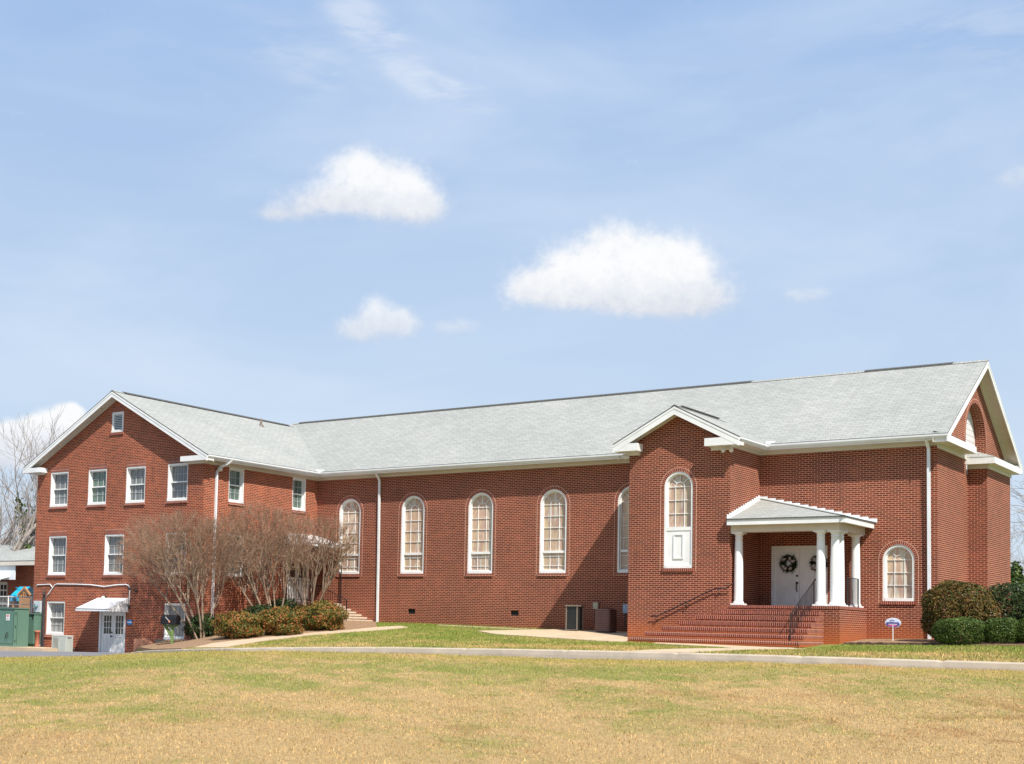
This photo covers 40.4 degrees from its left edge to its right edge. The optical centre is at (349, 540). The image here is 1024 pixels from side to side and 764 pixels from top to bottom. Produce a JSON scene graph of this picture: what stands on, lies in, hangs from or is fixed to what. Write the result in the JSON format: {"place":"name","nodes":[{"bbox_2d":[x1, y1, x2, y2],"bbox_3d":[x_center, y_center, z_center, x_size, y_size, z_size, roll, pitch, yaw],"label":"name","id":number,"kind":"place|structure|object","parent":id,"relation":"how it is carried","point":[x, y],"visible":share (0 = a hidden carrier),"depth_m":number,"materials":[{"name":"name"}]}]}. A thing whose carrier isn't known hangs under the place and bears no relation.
{"place":"outdoors","nodes":[
{"label":"outdoors","id":0,"kind":"place"},
{"bbox_2d":[0,651,576,658],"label":"drive","id":1,"kind":"structure","parent":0,"point":[25,653],"depth_m":37.28,"materials":[{"name":"concrete"}]},
{"bbox_2d":[0,484,26,544],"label":"bare tree","id":2,"kind":"object","parent":1,"relation":"on","point":[7,515],"visible":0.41,"depth_m":97.60,"materials":[{"name":"grey plant"}]},
{"bbox_2d":[0,596,32,612],"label":"chain link fence","id":3,"kind":"object","parent":1,"relation":"on","point":[26,604],"visible":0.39,"depth_m":64.41,"materials":[{"name":"grey metal"}]},
{"bbox_2d":[0,544,34,607],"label":"building","id":4,"kind":"structure","parent":1,"relation":"on","point":[17,568],"depth_m":77.65,"materials":[{"name":"brick"}]},
{"bbox_2d":[0,582,7,607],"bbox_3d":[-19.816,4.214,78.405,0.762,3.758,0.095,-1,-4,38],"label":"door","id":5,"kind":"structure","parent":4,"relation":"in","point":[1,583],"depth_m":78.30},
{"bbox_2d":[0,463,37,544],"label":"bare tree","id":6,"kind":"object","parent":1,"relation":"on","point":[8,541],"visible":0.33,"depth_m":95.36,"materials":[{"name":"grey plant"}]},
{"bbox_2d":[10,586,33,612],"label":"playhouse","id":7,"kind":"object","parent":1,"relation":"on","point":[26,591],"visible":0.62,"depth_m":68.47,"materials":[{"name":"brown wood"}]},
{"bbox_2d":[0,403,65,550],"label":"bare tree","id":8,"kind":"object","parent":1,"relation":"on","point":[26,530],"visible":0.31,"depth_m":81.78,"materials":[{"name":"grey plant"}]},
{"bbox_2d":[0,646,73,651],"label":"concrete base","id":9,"kind":"object","parent":1,"relation":"on","point":[5,648],"visible":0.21,"depth_m":57.34,"materials":[{"name":"beige concrete"}]},
{"bbox_2d":[0,607,29,646],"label":"electrical cabinet","id":10,"kind":"object","parent":9,"relation":"on","point":[14,624],"visible":0.99,"depth_m":58.37,"materials":[{"name":"green metal"}]},
{"bbox_2d":[28,613,41,646],"bbox_3d":[-13.789,3.861,59.683,1.052,1.438,0.730,-1,-4,38],"label":"electrical cabinet","id":11,"kind":"object","parent":9,"relation":"on","point":[35,620],"visible":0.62,"depth_m":59.26,"materials":[{"name":"green metal"}]},
{"bbox_2d":[34,630,40,646],"bbox_3d":[-13.439,4.207,59.149,0.260,0.700,0.260,-1,-4,38],"label":"clay pipe","id":12,"kind":"object","parent":9,"relation":"on","point":[37,636],"visible":1,"depth_m":59.07,"materials":[{"name":"orange ceramic"}]},
{"bbox_2d":[52,635,72,651],"bbox_3d":[-11.973,4.374,57.241,1.038,0.887,0.530,-1,-4,38],"label":"air conditioner","id":13,"kind":"object","parent":1,"relation":"on","point":[62,643],"visible":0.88,"depth_m":57.03,"materials":[{"name":"white metal"}]},
{"bbox_2d":[133,638,151,651],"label":"retaining wall","id":14,"kind":"structure","parent":1,"relation":"on","point":[141,642],"depth_m":54.81,"materials":[{"name":"red brick"}]},
{"bbox_2d":[23,359,1022,652],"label":"church","id":15,"kind":"structure","parent":1,"relation":"on","point":[689,515],"depth_m":52.09,"materials":[{"name":"brick"}]},
{"bbox_2d":[33,601,41,645],"bbox_3d":[-13.555,3.571,59.535,0.432,1.952,0.266,-1,-4,38],"label":"electric meter","id":16,"kind":"object","parent":15,"relation":"attached to","point":[37,606],"visible":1,"depth_m":59.49,"materials":[{"name":"grey glass"}]},
{"bbox_2d":[41,589,45,646],"bbox_3d":[-13.219,3.327,59.358,0.189,2.533,0.168,-1,-4,38],"label":"dark conduit","id":17,"kind":"object","parent":15,"relation":"attached to","point":[43,619],"visible":0.91,"depth_m":59.36,"materials":[{"name":"black metal"}]},
{"bbox_2d":[44,601,64,636],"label":"sash window","id":18,"kind":"structure","parent":15,"relation":"in","point":[55,609],"depth_m":59.25,"materials":[{"name":"white paint"}]},
{"bbox_2d":[46,536,66,577],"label":"sash window","id":19,"kind":"structure","parent":15,"relation":"in","point":[57,544],"depth_m":59.42,"materials":[{"name":"white paint"}]},
{"bbox_2d":[48,471,68,509],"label":"sash window","id":20,"kind":"structure","parent":15,"relation":"in","point":[59,480],"depth_m":59.61,"materials":[{"name":"white paint"}]},
{"bbox_2d":[36,583,129,604],"bbox_3d":[-11.353,3.144,57.993,5.937,2.688,0.048,-1,-4,38],"label":"white conduit","id":21,"kind":"object","parent":15,"relation":"attached to","point":[84,584],"visible":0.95,"depth_m":57.91,"materials":[{"name":"metal"}]},
{"bbox_2d":[86,469,106,507],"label":"sash window","id":22,"kind":"structure","parent":15,"relation":"in","point":[97,477],"depth_m":58.12,"materials":[{"name":"white paint"}]},
{"bbox_2d":[98,611,125,652],"bbox_3d":[-9.779,3.811,56.849,1.580,1.830,0.170,-1,-4,38],"label":"glazed double door","id":23,"kind":"structure","parent":15,"relation":"in","point":[111,624],"depth_m":56.88,"materials":[{"name":"white paint"}]},
{"bbox_2d":[102,534,123,576],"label":"sash window","id":24,"kind":"structure","parent":15,"relation":"in","point":[110,539],"depth_m":57.30,"materials":[{"name":"white glass"}]},
{"bbox_2d":[124,466,145,505],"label":"sash window","id":25,"kind":"structure","parent":15,"relation":"in","point":[135,477],"depth_m":56.70,"materials":[{"name":"white paint"}]},
{"bbox_2d":[163,603,184,639],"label":"sash window","id":26,"kind":"structure","parent":15,"relation":"in","point":[178,633],"depth_m":54.78,"materials":[{"name":"white paint"}]},
{"bbox_2d":[163,532,185,576],"bbox_3d":[-6.919,0.565,54.895,1.210,1.790,0.275,-1,-4,38],"label":"sash window","id":27,"kind":"structure","parent":15,"relation":"in","point":[176,559],"depth_m":54.94,"materials":[{"name":"grey glass"}]},
{"bbox_2d":[165,463,187,503],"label":"sash window","id":28,"kind":"structure","parent":15,"relation":"in","point":[178,472],"depth_m":55.21,"materials":[{"name":"white paint"}]},
{"bbox_2d":[226,534,243,579],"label":"sash window","id":29,"kind":"structure","parent":15,"relation":"in","point":[235,575],"depth_m":55.66,"materials":[{"name":"white paint"}]},
{"bbox_2d":[228,467,244,505],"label":"sash window","id":30,"kind":"structure","parent":15,"relation":"in","point":[236,476],"depth_m":55.84,"materials":[{"name":"white paint"}]},
{"bbox_2d":[287,557,308,601],"bbox_3d":[-2.269,1.642,58.616,0.160,1.960,1.400,-1,-4,38],"label":"side door","id":31,"kind":"structure","parent":15,"relation":"in","point":[292,572],"depth_m":58.54,"materials":[{"name":"white paint"}]},
{"bbox_2d":[292,477,306,513],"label":"sash window","id":32,"kind":"structure","parent":15,"relation":"in","point":[299,484],"depth_m":58.96,"materials":[{"name":"white paint"}]},
{"bbox_2d":[336,499,360,576],"bbox_3d":[0.017,-0.131,58.548,1.250,3.320,0.250,-1,-4,38],"label":"arched window","id":33,"kind":"structure","parent":15,"relation":"in","point":[350,510],"depth_m":58.59,"materials":[{"name":"white glass"}]},
{"bbox_2d":[398,496,424,575],"bbox_3d":[2.608,-0.190,56.538,1.250,3.320,0.250,-1,-4,38],"label":"arched window","id":34,"kind":"structure","parent":15,"relation":"in","point":[413,509],"depth_m":56.63,"materials":[{"name":"white glass"}]},
{"bbox_2d":[465,493,492,575],"bbox_3d":[5.200,-0.249,54.528,1.250,3.320,0.250,-1,-4,38],"label":"arched window","id":35,"kind":"structure","parent":15,"relation":"in","point":[480,514],"depth_m":54.62,"materials":[{"name":"white glass"}]},
{"bbox_2d":[537,489,566,575],"bbox_3d":[7.784,-0.308,52.525,1.250,3.320,0.250,-1,-4,38],"label":"arched window","id":36,"kind":"structure","parent":15,"relation":"in","point":[553,505],"depth_m":52.61,"materials":[{"name":"white glass"}]},
{"bbox_2d":[593,602,598,624],"bbox_3d":[9.068,2.747,50.922,0.227,0.946,0.473,0,-4,21],"label":"disconnect box","id":37,"kind":"object","parent":15,"relation":"attached to","point":[595,605],"visible":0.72,"depth_m":51.04,"materials":[{"name":"grey metal"}]},
{"bbox_2d":[615,486,628,575],"bbox_3d":[10.375,-0.367,50.515,1.250,3.320,0.250,-1,-4,38],"label":"arched window","id":38,"kind":"structure","parent":15,"relation":"in","point":[623,500],"depth_m":50.79,"materials":[{"name":"white glass"}]},
{"bbox_2d":[623,604,627,627],"bbox_3d":[10.040,2.756,50.166,0.249,0.884,0.472,0,-4,23],"label":"disconnect box","id":39,"kind":"object","parent":15,"relation":"attached to","point":[625,608],"visible":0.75,"depth_m":50.28,"materials":[{"name":"grey metal"}]},
{"bbox_2d":[662,471,692,571],"bbox_3d":[11.148,-0.655,46.625,1.120,3.400,0.250,-1,-4,38],"label":"arched window","id":40,"kind":"structure","parent":15,"relation":"in","point":[678,492],"depth_m":46.65,"materials":[{"name":"white paint"}]},
{"bbox_2d":[771,545,827,605],"bbox_3d":[15.206,1.209,46.572,1.910,2.070,0.148,-1,-4,38],"label":"double door","id":41,"kind":"structure","parent":15,"relation":"in","point":[787,589],"depth_m":46.70,"materials":[{"name":"white paint"}]},
{"bbox_2d":[779,554,797,573],"bbox_3d":[14.906,0.792,46.799,0.708,0.731,0.233,-1,-4,38],"label":"wreath","id":42,"kind":"object","parent":41,"relation":"attached to","point":[792,560],"visible":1,"depth_m":46.76,"materials":[{"name":"green plant"}]},
{"bbox_2d":[809,555,827,571],"bbox_3d":[15.714,0.734,46.153,0.709,0.718,0.252,-1,-4,38],"label":"wreath","id":43,"kind":"object","parent":41,"relation":"attached to","point":[813,563],"visible":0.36,"depth_m":46.21,"materials":[{"name":"green plant"}]},
{"bbox_2d":[881,544,915,604],"bbox_3d":[17.802,1.094,44.625,1.080,1.950,0.250,-1,-4,38],"label":"arched window","id":44,"kind":"structure","parent":15,"relation":"in","point":[898,560],"depth_m":44.68,"materials":[{"name":"white paint"}]},
{"bbox_2d":[129,647,1023,670],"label":"kerb","id":45,"kind":"structure","parent":1,"relation":"on","point":[720,657],"depth_m":33.27,"materials":[{"name":"concrete"}]},
{"bbox_2d":[0,649,1023,763],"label":"lawn","id":46,"kind":"structure","parent":0,"point":[176,757],"depth_m":20.13,"materials":[{"name":"yellow plant"}]},
{"bbox_2d":[0,0,1023,581],"label":"sky","id":47,"kind":"structure","parent":0,"point":[289,212],"materials":[{"name":"blue"}]},
{"bbox_2d":[136,621,1023,662],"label":"lawn","id":48,"kind":"structure","parent":0,"point":[812,647],"depth_m":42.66,"materials":[{"name":"green plant"}]},
{"bbox_2d":[134,621,376,651],"bbox_3d":[-3.004,3.808,53.200,10.867,1.710,9.522,3,-4,-27],"label":"mulch bed","id":49,"kind":"object","parent":48,"relation":"on","point":[191,643],"visible":0.4,"depth_m":51.31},
{"bbox_2d":[161,614,180,643],"bbox_3d":[-6.835,3.478,52.323,0.695,1.343,0.327,-1,-4,29],"label":"mailbox","id":50,"kind":"object","parent":49,"relation":"on","point":[171,621],"visible":0.98,"depth_m":52.24,"materials":[{"name":"black metal"}]},
{"bbox_2d":[109,508,261,638],"bbox_3d":[-6.442,1.276,53.147,6.581,5.341,4.742,-1,-4,38],"label":"crape myrtle","id":51,"kind":"object","parent":49,"relation":"on","point":[157,564],"visible":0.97,"depth_m":52.53,"materials":[{"name":"brown plant"}]},
{"bbox_2d":[181,613,219,638],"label":"shrub","id":52,"kind":"object","parent":49,"relation":"on","point":[208,631],"visible":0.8,"depth_m":52.43,"materials":[{"name":"green plant"}]},
{"bbox_2d":[209,610,263,639],"bbox_3d":[-4.041,3.092,49.770,2.151,1.181,1.686,-1,-4,38],"label":"shrub","id":53,"kind":"object","parent":49,"relation":"on","point":[235,622],"visible":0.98,"depth_m":49.31,"materials":[{"name":"green plant"}]},
{"bbox_2d":[244,604,272,627],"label":"shrub","id":54,"kind":"object","parent":49,"relation":"on","point":[255,609],"visible":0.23,"depth_m":52.49,"materials":[{"name":"green plant"}]},
{"bbox_2d":[210,498,322,607],"bbox_3d":[-3.841,0.892,54.744,5.839,5.439,3.851,-1,-4,38],"label":"crape myrtle","id":55,"kind":"object","parent":49,"relation":"on","point":[279,543],"visible":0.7,"depth_m":54.16,"materials":[{"name":"brown plant"}]},
{"bbox_2d":[256,605,305,635],"bbox_3d":[-2.566,2.961,50.221,2.022,1.265,1.684,-1,-4,38],"label":"shrub","id":56,"kind":"object","parent":49,"relation":"on","point":[277,621],"visible":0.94,"depth_m":49.77,"materials":[{"name":"green plant"}]},
{"bbox_2d":[267,597,299,617],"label":"shrub","id":57,"kind":"object","parent":49,"relation":"on","point":[278,602],"visible":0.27,"depth_m":55.10,"materials":[{"name":"green plant"}]},
{"bbox_2d":[266,508,371,604],"bbox_3d":[-1.399,1.050,56.283,4.983,4.760,3.241,-1,-4,38],"label":"crape myrtle","id":58,"kind":"object","parent":49,"relation":"on","point":[323,557],"visible":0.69,"depth_m":55.73,"materials":[{"name":"brown plant"}]},
{"bbox_2d":[294,602,349,630],"bbox_3d":[-1.103,2.880,51.583,2.414,1.193,1.864,-1,-4,38],"label":"shrub","id":59,"kind":"object","parent":49,"relation":"on","point":[331,616],"visible":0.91,"depth_m":51.05,"materials":[{"name":"green plant"}]},
{"bbox_2d":[313,599,338,619],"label":"shrub","id":60,"kind":"object","parent":49,"relation":"on","point":[323,601],"visible":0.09,"depth_m":55.50,"materials":[{"name":"green plant"}]},
{"bbox_2d":[193,626,407,647],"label":"walkway","id":61,"kind":"structure","parent":48,"relation":"on","point":[231,643],"depth_m":48.95,"materials":[{"name":"concrete"}]},
{"bbox_2d":[439,625,541,629],"bbox_3d":[5.442,3.365,52.547,5.000,0.229,0.220,-1,-4,38],"label":"concrete strip","id":62,"kind":"object","parent":48,"relation":"on","point":[493,627],"visible":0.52,"depth_m":52.48,"materials":[{"name":"beige concrete"}]},
{"bbox_2d":[477,629,627,641],"bbox_3d":[7.649,3.371,48.782,6.700,0.471,4.950,-1,-4,38],"label":"concrete pad","id":63,"kind":"object","parent":48,"relation":"on","point":[592,635],"visible":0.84,"depth_m":48.54,"materials":[{"name":"beige concrete"}]},
{"bbox_2d":[565,605,583,630],"bbox_3d":[8.260,2.835,50.647,0.520,0.920,0.510,-1,-4,38],"label":"air conditioner","id":64,"kind":"object","parent":63,"relation":"on","point":[574,617],"visible":1,"depth_m":50.52,"materials":[{"name":"beige metal"}]},
{"bbox_2d":[595,608,616,631],"bbox_3d":[9.243,2.867,49.728,0.646,0.850,0.636,-1,-4,38],"label":"air conditioner","id":65,"kind":"object","parent":63,"relation":"on","point":[605,620],"visible":1,"depth_m":49.48,"materials":[{"name":"brown metal"}]},
{"bbox_2d":[634,642,804,652],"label":"walkway","id":66,"kind":"structure","parent":48,"relation":"on","point":[697,650],"depth_m":37.88,"materials":[{"name":"concrete"}]},
{"bbox_2d":[843,639,1022,645],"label":"mulch bed","id":67,"kind":"object","parent":48,"relation":"on","point":[901,640],"visible":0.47,"depth_m":42.82,"materials":[{"name":"brown soil"}]},
{"bbox_2d":[885,618,900,640],"bbox_3d":[17.081,2.854,43.300,0.490,0.858,0.035,-1,-4,38],"label":"yard sign","id":68,"kind":"object","parent":67,"relation":"on","point":[892,622],"visible":0.98,"depth_m":43.30,"materials":[{"name":"white paint"}]},
{"bbox_2d":[930,616,988,644],"bbox_3d":[18.061,2.693,40.706,1.646,0.921,1.389,-1,-4,38],"label":"hedge","id":69,"kind":"object","parent":67,"relation":"on","point":[938,634],"visible":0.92,"depth_m":40.32,"materials":[{"name":"green plant"}]},
{"bbox_2d":[920,579,1000,640],"bbox_3d":[18.563,2.193,41.872,2.245,2.055,1.852,-1,-4,38],"label":"bush","id":70,"kind":"object","parent":67,"relation":"on","point":[940,604],"visible":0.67,"depth_m":41.41,"materials":[{"name":"green plant"}]},
{"bbox_2d":[983,617,1020,643],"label":"hedge","id":71,"kind":"object","parent":67,"relation":"on","point":[1004,631],"visible":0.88,"depth_m":39.73,"materials":[{"name":"green plant"}]},
{"bbox_2d":[981,582,1023,624],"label":"bush","id":72,"kind":"object","parent":67,"relation":"on","point":[1016,590],"visible":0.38,"depth_m":41.62,"materials":[{"name":"green plant"}]},
{"bbox_2d":[1016,618,1023,642],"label":"hedge","id":73,"kind":"object","parent":67,"relation":"on","point":[1021,630],"visible":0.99,"depth_m":39.47,"materials":[{"name":"green plant"}]},
{"bbox_2d":[844,642,1023,644],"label":"bed edging","id":74,"kind":"object","parent":48,"relation":"on","point":[870,643],"visible":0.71,"depth_m":41.44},
{"label":"far ground","id":75,"kind":"structure","parent":0,"visible":0},
{"bbox_2d":[0,512,34,544],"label":"bare tree","id":76,"kind":"object","parent":75,"relation":"on","point":[10,528],"visible":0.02,"depth_m":105.05,"materials":[{"name":"grey plant"}]},
{"bbox_2d":[1010,476,1023,569],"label":"bare tree","id":77,"kind":"object","parent":75,"relation":"on","point":[1017,493],"visible":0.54,"depth_m":59.91,"materials":[{"name":"grey plant"}]},
{"bbox_2d":[1010,518,1023,571],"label":"bare tree","id":78,"kind":"object","parent":75,"relation":"on","point":[1016,542],"visible":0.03,"depth_m":123.23,"materials":[{"name":"grey plant"}]},
{"bbox_2d":[1011,561,1023,619],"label":"evergreen tree","id":79,"kind":"object","parent":75,"relation":"on","point":[1018,576],"visible":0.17,"depth_m":107.63,"materials":[{"name":"green plant"}]},
{"bbox_2d":[1011,511,1023,565],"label":"bare tree","id":80,"kind":"object","parent":75,"relation":"on","point":[1019,542],"visible":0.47,"depth_m":134.02,"materials":[{"name":"grey plant"}]}
]}

